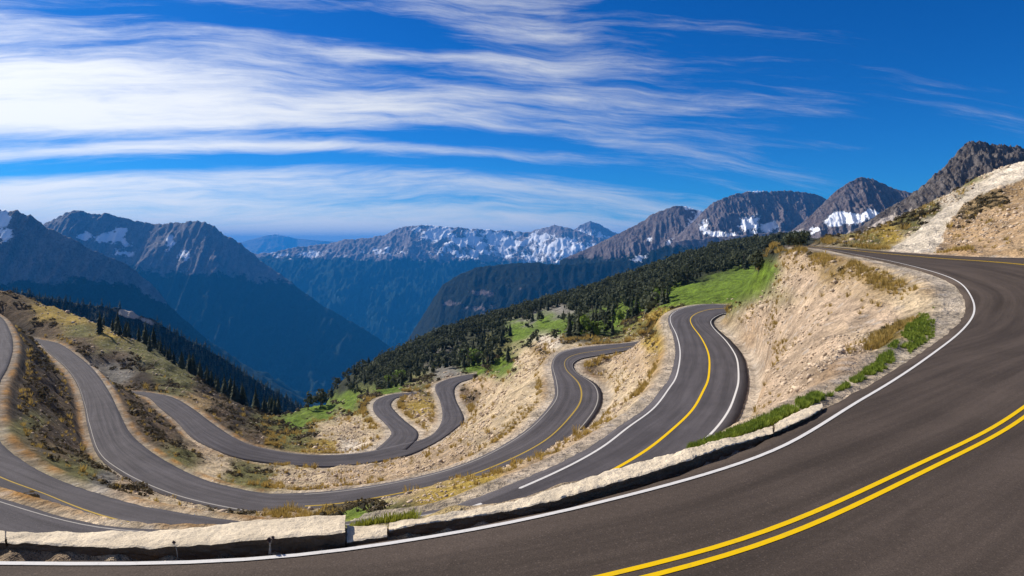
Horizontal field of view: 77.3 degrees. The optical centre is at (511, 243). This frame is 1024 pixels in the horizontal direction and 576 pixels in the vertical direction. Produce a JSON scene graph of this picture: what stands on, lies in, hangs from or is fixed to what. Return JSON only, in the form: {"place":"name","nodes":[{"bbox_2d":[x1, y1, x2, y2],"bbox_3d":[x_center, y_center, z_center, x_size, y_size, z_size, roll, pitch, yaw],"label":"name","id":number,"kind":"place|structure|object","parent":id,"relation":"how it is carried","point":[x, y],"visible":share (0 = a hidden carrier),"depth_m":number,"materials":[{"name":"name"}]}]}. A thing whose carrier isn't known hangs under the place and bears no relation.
{"place":"outdoors","nodes":[
{"label":"outdoors","id":0,"kind":"place"},
{"bbox_2d":[0,317,239,524],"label":"road","id":1,"kind":"structure","parent":0,"point":[14,468],"depth_m":44.51,"materials":[{"name":"grey asphalt"}]},
{"bbox_2d":[0,476,129,521],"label":"road marking","id":2,"kind":"object","parent":1,"relation":"on","point":[61,500],"visible":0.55,"depth_m":43.02,"materials":[{"name":"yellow paint"}]},
{"bbox_2d":[0,290,299,411],"bbox_3d":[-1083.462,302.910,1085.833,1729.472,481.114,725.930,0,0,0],"label":"hill","id":3,"kind":"structure","parent":0,"point":[125,315],"depth_m":1231.82,"materials":[{"name":"grass"},{"name":"green plant"}]},
{"bbox_2d":[0,287,302,412],"bbox_3d":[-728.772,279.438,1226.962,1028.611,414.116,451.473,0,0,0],"label":"forest","id":4,"kind":"object","parent":3,"relation":"on","point":[243,373],"visible":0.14,"depth_m":1234.50,"materials":[{"name":"green plant"}]},
{"bbox_2d":[0,210,319,407],"bbox_3d":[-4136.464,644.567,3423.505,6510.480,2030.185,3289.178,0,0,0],"label":"mountain","id":5,"kind":"structure","parent":0,"point":[36,256],"depth_m":4042.82,"materials":[{"name":"blue stone"}]},
{"bbox_2d":[43,210,393,404],"bbox_3d":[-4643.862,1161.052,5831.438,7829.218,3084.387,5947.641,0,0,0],"label":"mountain","id":6,"kind":"structure","parent":0,"point":[240,302],"depth_m":6819.90,"materials":[{"name":"blue stone"}]},
{"bbox_2d":[240,234,333,253],"bbox_3d":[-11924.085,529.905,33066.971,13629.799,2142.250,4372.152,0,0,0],"label":"mountain","id":7,"kind":"structure","parent":0,"point":[270,243],"depth_m":33693.39,"materials":[{"name":"blue stone"}]},
{"bbox_2d":[132,374,474,467],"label":"road","id":8,"kind":"structure","parent":0,"point":[195,425],"depth_m":152.89,"materials":[{"name":"grey asphalt"}]},
{"bbox_2d":[33,338,639,510],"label":"road","id":9,"kind":"structure","parent":0,"point":[120,446],"depth_m":97.13,"materials":[{"name":"grey asphalt"}]},
{"bbox_2d":[38,342,623,510],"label":"road marking","id":10,"kind":"object","parent":9,"relation":"on","point":[245,510],"visible":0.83,"depth_m":99.32,"materials":[{"name":"white paint"}]},
{"bbox_2d":[306,346,630,505],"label":"road marking","id":11,"kind":"object","parent":9,"relation":"on","point":[506,460],"visible":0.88,"depth_m":87.45,"materials":[{"name":"yellow paint"}]},
{"bbox_2d":[312,342,631,493],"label":"road marking","id":12,"kind":"object","parent":9,"relation":"on","point":[469,462],"visible":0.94,"depth_m":86.08,"materials":[{"name":"white paint"}]},
{"bbox_2d":[0,304,747,538],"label":"road","id":13,"kind":"structure","parent":0,"point":[671,409],"depth_m":52.08,"materials":[{"name":"grey asphalt"}]},
{"bbox_2d":[0,501,431,531],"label":"road marking","id":14,"kind":"object","parent":13,"relation":"on","point":[104,527],"visible":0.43,"depth_m":28.02,"materials":[{"name":"white paint"}]},
{"bbox_2d":[473,304,718,505],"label":"road marking","id":15,"kind":"object","parent":13,"relation":"on","point":[612,439],"visible":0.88,"depth_m":45.62,"materials":[{"name":"white paint"}]},
{"bbox_2d":[611,309,709,469],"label":"road marking","id":16,"kind":"object","parent":13,"relation":"on","point":[664,435],"visible":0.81,"depth_m":52.78,"materials":[{"name":"yellow paint"}]},
{"bbox_2d":[705,313,738,437],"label":"road marking","id":17,"kind":"object","parent":13,"relation":"on","point":[721,421],"visible":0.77,"depth_m":65.14,"materials":[{"name":"white paint"}]},
{"bbox_2d":[345,507,422,526],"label":"grass","id":18,"kind":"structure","parent":0,"point":[395,517],"depth_m":11.65,"materials":[{"name":"green plant"}]},
{"bbox_2d":[373,392,419,448],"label":"road","id":19,"kind":"structure","parent":0,"point":[402,430],"depth_m":188.48,"materials":[{"name":"grey asphalt"}]},
{"bbox_2d":[255,224,604,348],"bbox_3d":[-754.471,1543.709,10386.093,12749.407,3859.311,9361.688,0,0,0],"label":"mountain","id":20,"kind":"structure","parent":0,"point":[385,288],"depth_m":11905.99,"materials":[{"name":"blue stone"}]},
{"bbox_2d":[0,246,1023,575],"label":"road","id":21,"kind":"structure","parent":0,"point":[962,514],"depth_m":12.19,"materials":[{"name":"grey asphalt"}]},
{"bbox_2d":[0,246,974,564],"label":"road marking","id":22,"kind":"object","parent":21,"relation":"on","point":[470,528],"visible":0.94,"depth_m":11.18,"materials":[{"name":"white paint"}]},
{"bbox_2d":[594,246,1023,575],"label":"road marking","id":23,"kind":"object","parent":21,"relation":"on","point":[759,532],"visible":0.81,"depth_m":11.81,"materials":[{"name":"yellow paint"}]},
{"bbox_2d":[641,247,1023,575],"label":"road marking","id":24,"kind":"object","parent":21,"relation":"on","point":[795,530],"visible":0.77,"depth_m":11.72,"materials":[{"name":"yellow paint"}]},
{"bbox_2d":[0,161,1023,561],"bbox_3d":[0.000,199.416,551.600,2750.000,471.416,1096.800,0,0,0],"label":"ground","id":25,"kind":"structure","parent":0,"point":[746,287],"depth_m":98.13,"materials":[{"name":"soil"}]},
{"bbox_2d":[0,530,6,548],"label":"stone wall","id":26,"kind":"structure","parent":25,"relation":"on","point":[2,541],"depth_m":10.61,"materials":[{"name":"beige stone"}]},
{"bbox_2d":[94,312,103,333],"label":"conifer","id":27,"kind":"object","parent":25,"relation":"on","point":[99,328],"visible":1,"depth_m":262.01,"materials":[{"name":"green plant"}]},
{"bbox_2d":[113,311,122,334],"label":"conifer","id":28,"kind":"object","parent":25,"relation":"on","point":[116,324],"visible":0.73,"depth_m":272.87,"materials":[{"name":"green plant"}]},
{"bbox_2d":[127,321,131,337],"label":"conifer","id":29,"kind":"object","parent":25,"relation":"on","point":[128,331],"visible":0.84,"depth_m":293.46,"materials":[{"name":"green plant"}]},
{"bbox_2d":[136,326,141,341],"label":"conifer","id":30,"kind":"object","parent":25,"relation":"on","point":[138,339],"visible":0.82,"depth_m":294.78,"materials":[{"name":"green plant"}]},
{"bbox_2d":[141,324,148,344],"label":"conifer","id":31,"kind":"object","parent":25,"relation":"on","point":[145,336],"visible":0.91,"depth_m":279.40,"materials":[{"name":"green plant"}]},
{"bbox_2d":[146,333,153,351],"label":"conifer","id":32,"kind":"object","parent":25,"relation":"on","point":[149,346],"visible":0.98,"depth_m":262.96,"materials":[{"name":"green plant"}]},
{"bbox_2d":[151,324,158,348],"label":"conifer","id":33,"kind":"object","parent":25,"relation":"on","point":[154,340],"visible":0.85,"depth_m":276.23,"materials":[{"name":"green plant"}]},
{"bbox_2d":[6,515,345,559],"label":"stone wall","id":34,"kind":"structure","parent":25,"relation":"on","point":[291,535],"depth_m":10.58,"materials":[{"name":"beige stone"}]},
{"bbox_2d":[177,352,184,369],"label":"conifer","id":35,"kind":"object","parent":25,"relation":"on","point":[180,364],"visible":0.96,"depth_m":264.20,"materials":[{"name":"green plant"}]},
{"bbox_2d":[186,353,193,374],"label":"conifer","id":36,"kind":"object","parent":25,"relation":"on","point":[189,366],"visible":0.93,"depth_m":266.87,"materials":[{"name":"green plant"}]},
{"bbox_2d":[192,355,197,373],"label":"conifer","id":37,"kind":"object","parent":25,"relation":"on","point":[194,366],"visible":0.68,"depth_m":270.65,"materials":[{"name":"green plant"}]},
{"bbox_2d":[196,362,205,379],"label":"conifer","id":38,"kind":"object","parent":25,"relation":"on","point":[200,373],"visible":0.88,"depth_m":266.62,"materials":[{"name":"green plant"}]},
{"bbox_2d":[205,369,211,384],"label":"conifer","id":39,"kind":"object","parent":25,"relation":"on","point":[207,379],"visible":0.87,"depth_m":269.83,"materials":[{"name":"green plant"}]},
{"bbox_2d":[209,371,214,387],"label":"conifer","id":40,"kind":"object","parent":25,"relation":"on","point":[211,381],"visible":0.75,"depth_m":275.43,"materials":[{"name":"green plant"}]},
{"bbox_2d":[215,377,219,392],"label":"conifer","id":41,"kind":"object","parent":25,"relation":"on","point":[217,387],"visible":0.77,"depth_m":266.21,"materials":[{"name":"green plant"}]},
{"bbox_2d":[221,376,228,396],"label":"conifer","id":42,"kind":"object","parent":25,"relation":"on","point":[224,389],"visible":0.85,"depth_m":269.66,"materials":[{"name":"green plant"}]},
{"bbox_2d":[227,376,232,398],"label":"conifer","id":43,"kind":"object","parent":25,"relation":"on","point":[230,388],"visible":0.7,"depth_m":276.50,"materials":[{"name":"green plant"}]},
{"bbox_2d":[230,379,239,401],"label":"conifer","id":44,"kind":"object","parent":25,"relation":"on","point":[234,396],"visible":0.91,"depth_m":266.26,"materials":[{"name":"green plant"}]},
{"bbox_2d":[238,383,247,404],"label":"conifer","id":45,"kind":"object","parent":25,"relation":"on","point":[242,400],"visible":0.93,"depth_m":272.35,"materials":[{"name":"green plant"}]},
{"bbox_2d":[252,387,260,408],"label":"conifer","id":46,"kind":"object","parent":25,"relation":"on","point":[255,402],"visible":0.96,"depth_m":265.17,"materials":[{"name":"green plant"}]},
{"bbox_2d":[261,399,268,412],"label":"conifer","id":47,"kind":"object","parent":25,"relation":"on","point":[264,406],"visible":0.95,"depth_m":265.28,"materials":[{"name":"green plant"}]},
{"bbox_2d":[267,536,274,553],"bbox_3d":[-3.913,4.884,10.381,0.124,0.292,0.074,0,0,-24],"label":"post","id":48,"kind":"object","parent":25,"relation":"on","point":[269,539],"visible":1,"depth_m":10.37,"materials":[{"name":"black metal"}]},
{"bbox_2d":[271,398,278,415],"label":"conifer","id":49,"kind":"object","parent":25,"relation":"on","point":[275,411],"visible":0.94,"depth_m":263.04,"materials":[{"name":"green plant"}]},
{"bbox_2d":[276,397,281,414],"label":"conifer","id":50,"kind":"object","parent":25,"relation":"on","point":[278,406],"visible":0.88,"depth_m":265.39,"materials":[{"name":"green plant"}]},
{"bbox_2d":[303,391,315,409],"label":"bushy tree","id":51,"kind":"object","parent":25,"relation":"on","point":[310,399],"visible":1,"depth_m":257.93,"materials":[{"name":"green plant"}]},
{"bbox_2d":[313,388,326,405],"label":"bushy tree","id":52,"kind":"object","parent":25,"relation":"on","point":[322,390],"visible":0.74,"depth_m":262.70,"materials":[{"name":"green plant"}]},
{"bbox_2d":[315,391,326,406],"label":"bushy tree","id":53,"kind":"object","parent":25,"relation":"on","point":[321,398],"visible":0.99,"depth_m":260.57,"materials":[{"name":"green plant"}]},
{"bbox_2d":[347,525,387,546],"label":"stone wall","id":54,"kind":"structure","parent":25,"relation":"on","point":[359,535],"depth_m":10.94,"materials":[{"name":"beige stone"}]},
{"bbox_2d":[385,375,390,388],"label":"conifer","id":55,"kind":"object","parent":25,"relation":"on","point":[388,384],"visible":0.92,"depth_m":283.37,"materials":[{"name":"green plant"}]},
{"bbox_2d":[431,356,441,368],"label":"bushy tree","id":56,"kind":"object","parent":25,"relation":"on","point":[438,359],"visible":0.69,"depth_m":337.04,"materials":[{"name":"green plant"}]},
{"bbox_2d":[102,229,810,411],"bbox_3d":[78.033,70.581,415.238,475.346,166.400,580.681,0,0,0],"label":"forest","id":57,"kind":"object","parent":25,"relation":"on","point":[494,319],"visible":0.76,"depth_m":448.75,"materials":[{"name":"green plant"}]},
{"bbox_2d":[456,348,466,360],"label":"bushy tree","id":58,"kind":"object","parent":25,"relation":"on","point":[460,354],"visible":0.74,"depth_m":326.96,"materials":[{"name":"green plant"}]},
{"bbox_2d":[469,352,476,365],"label":"leafy tree","id":59,"kind":"object","parent":25,"relation":"on","point":[473,357],"visible":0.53,"depth_m":306.67,"materials":[{"name":"green plant"}]},
{"bbox_2d":[475,346,496,362],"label":"bushy tree","id":60,"kind":"object","parent":25,"relation":"on","point":[485,352],"visible":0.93,"depth_m":303.24,"materials":[{"name":"green plant"}]},
{"bbox_2d":[489,334,500,350],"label":"bushy tree","id":61,"kind":"object","parent":25,"relation":"on","point":[494,340],"visible":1,"depth_m":337.72,"materials":[{"name":"green plant"}]},
{"bbox_2d":[498,333,503,346],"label":"conifer","id":62,"kind":"object","parent":25,"relation":"on","point":[500,344],"visible":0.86,"depth_m":346.09,"materials":[{"name":"green plant"}]},
{"bbox_2d":[0,176,1009,515],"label":"scrub","id":63,"kind":"object","parent":25,"relation":"on","point":[382,504],"visible":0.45,"depth_m":127.67,"materials":[{"name":"green plant"}]},
{"bbox_2d":[505,346,510,360],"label":"conifer","id":64,"kind":"object","parent":25,"relation":"on","point":[507,357],"visible":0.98,"depth_m":294.97,"materials":[{"name":"green plant"}]},
{"bbox_2d":[15,173,1022,517],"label":"dry grass","id":65,"kind":"structure","parent":25,"relation":"on","point":[881,337],"depth_m":91.86,"materials":[{"name":"brown plant"}]},
{"bbox_2d":[564,311,573,337],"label":"conifer","id":66,"kind":"object","parent":25,"relation":"on","point":[569,327],"visible":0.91,"depth_m":212.88,"materials":[{"name":"green plant"}]},
{"bbox_2d":[571,318,575,336],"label":"conifer","id":67,"kind":"object","parent":25,"relation":"on","point":[574,329],"visible":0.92,"depth_m":210.96,"materials":[{"name":"green plant"}]},
{"bbox_2d":[573,311,582,336],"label":"conifer","id":68,"kind":"object","parent":25,"relation":"on","point":[578,329],"visible":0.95,"depth_m":209.86,"materials":[{"name":"green plant"}]},
{"bbox_2d":[389,426,772,536],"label":"stone wall","id":69,"kind":"structure","parent":25,"relation":"on","point":[625,478],"depth_m":12.88,"materials":[{"name":"beige stone"}]},
{"bbox_2d":[579,316,593,334],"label":"leafy tree","id":70,"kind":"object","parent":25,"relation":"on","point":[586,323],"visible":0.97,"depth_m":208.01,"materials":[{"name":"green plant"}]},
{"bbox_2d":[587,294,595,308],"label":"bushy tree","id":71,"kind":"object","parent":25,"relation":"on","point":[589,300],"visible":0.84,"depth_m":391.10,"materials":[{"name":"green plant"}]},
{"bbox_2d":[588,312,595,334],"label":"conifer","id":72,"kind":"object","parent":25,"relation":"on","point":[592,331],"visible":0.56,"depth_m":210.77,"materials":[{"name":"green plant"}]},
{"bbox_2d":[592,321,606,335],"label":"leafy tree","id":73,"kind":"object","parent":25,"relation":"on","point":[597,324],"visible":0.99,"depth_m":206.73,"materials":[{"name":"green plant"}]},
{"bbox_2d":[597,309,611,322],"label":"bushy tree","id":74,"kind":"object","parent":25,"relation":"on","point":[608,313],"visible":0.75,"depth_m":256.45,"materials":[{"name":"green plant"}]},
{"bbox_2d":[611,298,615,316],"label":"conifer","id":75,"kind":"object","parent":25,"relation":"on","point":[613,308],"visible":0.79,"depth_m":285.02,"materials":[{"name":"green plant"}]},
{"bbox_2d":[606,297,621,309],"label":"bushy tree","id":76,"kind":"object","parent":25,"relation":"on","point":[617,300],"visible":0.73,"depth_m":321.09,"materials":[{"name":"green plant"}]},
{"bbox_2d":[610,308,624,322],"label":"leafy tree","id":77,"kind":"object","parent":25,"relation":"on","point":[620,315],"visible":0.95,"depth_m":253.62,"materials":[{"name":"green plant"}]},
{"bbox_2d":[621,288,630,305],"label":"bushy tree","id":78,"kind":"object","parent":25,"relation":"on","point":[625,294],"visible":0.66,"depth_m":315.54,"materials":[{"name":"green plant"}]},
{"bbox_2d":[622,296,630,306],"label":"bushy tree","id":79,"kind":"object","parent":25,"relation":"on","point":[627,300],"visible":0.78,"depth_m":303.71,"materials":[{"name":"green plant"}]},
{"bbox_2d":[634,295,639,315],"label":"conifer","id":80,"kind":"object","parent":25,"relation":"on","point":[636,308],"visible":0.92,"depth_m":230.88,"materials":[{"name":"green plant"}]},
{"bbox_2d":[639,291,647,310],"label":"bushy tree","id":81,"kind":"object","parent":25,"relation":"on","point":[643,297],"visible":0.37,"depth_m":231.73,"materials":[{"name":"green plant"}]},
{"bbox_2d":[638,288,650,296],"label":"bushy tree","id":82,"kind":"object","parent":25,"relation":"on","point":[641,292],"visible":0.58,"depth_m":312.90,"materials":[{"name":"green plant"}]},
{"bbox_2d":[643,292,659,309],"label":"bushy tree","id":83,"kind":"object","parent":25,"relation":"on","point":[651,304],"visible":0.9,"depth_m":202.69,"materials":[{"name":"green plant"}]},
{"bbox_2d":[650,283,661,291],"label":"bushy tree","id":84,"kind":"object","parent":25,"relation":"on","point":[659,287],"visible":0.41,"depth_m":252.61,"materials":[{"name":"green plant"}]},
{"bbox_2d":[651,277,664,285],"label":"bushy tree","id":85,"kind":"object","parent":25,"relation":"on","point":[658,280],"visible":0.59,"depth_m":333.60,"materials":[{"name":"green plant"}]},
{"bbox_2d":[658,287,666,305],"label":"conifer","id":86,"kind":"object","parent":25,"relation":"on","point":[663,300],"visible":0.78,"depth_m":200.60,"materials":[{"name":"green plant"}]},
{"bbox_2d":[657,282,670,292],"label":"bushy tree","id":87,"kind":"object","parent":25,"relation":"on","point":[662,284],"visible":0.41,"depth_m":253.70,"materials":[{"name":"green plant"}]},
{"bbox_2d":[665,288,670,302],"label":"conifer","id":88,"kind":"object","parent":25,"relation":"on","point":[667,299],"visible":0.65,"depth_m":202.59,"materials":[{"name":"green plant"}]},
{"bbox_2d":[668,269,678,280],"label":"bushy tree","id":89,"kind":"object","parent":25,"relation":"on","point":[676,272],"visible":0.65,"depth_m":341.12,"materials":[{"name":"green plant"}]},
{"bbox_2d":[680,265,693,280],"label":"bushy tree","id":90,"kind":"object","parent":25,"relation":"on","point":[690,270],"visible":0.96,"depth_m":337.73,"materials":[{"name":"green plant"}]},
{"bbox_2d":[732,253,741,267],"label":"bushy tree","id":91,"kind":"object","parent":25,"relation":"on","point":[735,255],"visible":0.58,"depth_m":370.32,"materials":[{"name":"green plant"}]},
{"bbox_2d":[738,252,750,266],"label":"bushy tree","id":92,"kind":"object","parent":25,"relation":"on","point":[742,260],"visible":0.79,"depth_m":338.91,"materials":[{"name":"green plant"}]},
{"bbox_2d":[742,253,749,268],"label":"conifer","id":93,"kind":"object","parent":25,"relation":"on","point":[746,263],"visible":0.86,"depth_m":336.25,"materials":[{"name":"green plant"}]},
{"bbox_2d":[748,251,760,268],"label":"bushy tree","id":94,"kind":"object","parent":25,"relation":"on","point":[754,254],"visible":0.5,"depth_m":115.57,"materials":[{"name":"green plant"}]},
{"bbox_2d":[753,257,763,267],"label":"bushy tree","id":95,"kind":"object","parent":25,"relation":"on","point":[757,263],"visible":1,"depth_m":112.44,"materials":[{"name":"green plant"}]},
{"bbox_2d":[783,234,794,246],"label":"bushy tree","id":96,"kind":"object","parent":25,"relation":"on","point":[788,239],"visible":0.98,"depth_m":112.28,"materials":[{"name":"green plant"}]},
{"bbox_2d":[790,232,796,244],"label":"bushy tree","id":97,"kind":"object","parent":25,"relation":"on","point":[794,239],"visible":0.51,"depth_m":119.02,"materials":[{"name":"green plant"}]},
{"bbox_2d":[773,403,822,436],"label":"stone wall","id":98,"kind":"structure","parent":25,"relation":"on","point":[793,420],"depth_m":17.97,"materials":[{"name":"beige stone"}]},
{"bbox_2d":[794,233,805,245],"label":"bushy tree","id":99,"kind":"object","parent":25,"relation":"on","point":[799,240],"visible":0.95,"depth_m":113.84,"materials":[{"name":"green plant"}]},
{"bbox_2d":[800,231,810,245],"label":"bushy tree","id":100,"kind":"object","parent":25,"relation":"on","point":[804,234],"visible":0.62,"depth_m":116.00,"materials":[{"name":"green plant"}]},
{"bbox_2d":[0,0,1023,242],"label":"sky","id":101,"kind":"structure","parent":0,"point":[323,120],"materials":[{"name":"blue"}]},
{"bbox_2d":[574,221,616,239],"bbox_3d":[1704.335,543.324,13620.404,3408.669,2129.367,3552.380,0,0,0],"label":"mountain","id":102,"kind":"structure","parent":0,"point":[591,228],"depth_m":14390.92,"materials":[{"name":"white snow"}]},
{"bbox_2d":[407,231,785,341],"bbox_3d":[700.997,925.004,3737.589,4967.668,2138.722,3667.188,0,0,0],"label":"mountain","id":103,"kind":"structure","parent":0,"point":[477,290],"depth_m":4482.36,"materials":[{"name":"blue stone"}]},
{"bbox_2d":[560,206,701,264],"bbox_3d":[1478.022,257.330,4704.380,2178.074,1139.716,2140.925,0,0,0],"label":"mountain","id":104,"kind":"structure","parent":0,"point":[661,228],"depth_m":5135.85,"materials":[{"name":"grey stone"}]},
{"bbox_2d":[671,190,825,242],"bbox_3d":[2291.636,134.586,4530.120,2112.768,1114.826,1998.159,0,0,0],"label":"mountain","id":105,"kind":"structure","parent":0,"point":[749,213],"depth_m":4860.45,"materials":[{"name":"grey stone"}]},
{"bbox_2d":[685,306,935,447],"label":"grass","id":106,"kind":"structure","parent":0,"point":[782,412],"depth_m":22.13,"materials":[{"name":"green plant"}]},
{"bbox_2d":[792,177,911,237],"bbox_3d":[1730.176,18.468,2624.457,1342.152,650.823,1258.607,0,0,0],"label":"mountain","id":107,"kind":"structure","parent":0,"point":[853,205],"depth_m":2842.32,"materials":[{"name":"grey stone"}]},
{"bbox_2d":[851,140,1023,232],"bbox_3d":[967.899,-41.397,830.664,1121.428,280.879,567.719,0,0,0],"label":"mountain","id":108,"kind":"structure","parent":0,"point":[971,160],"depth_m":924.18,"materials":[{"name":"grey stone"}]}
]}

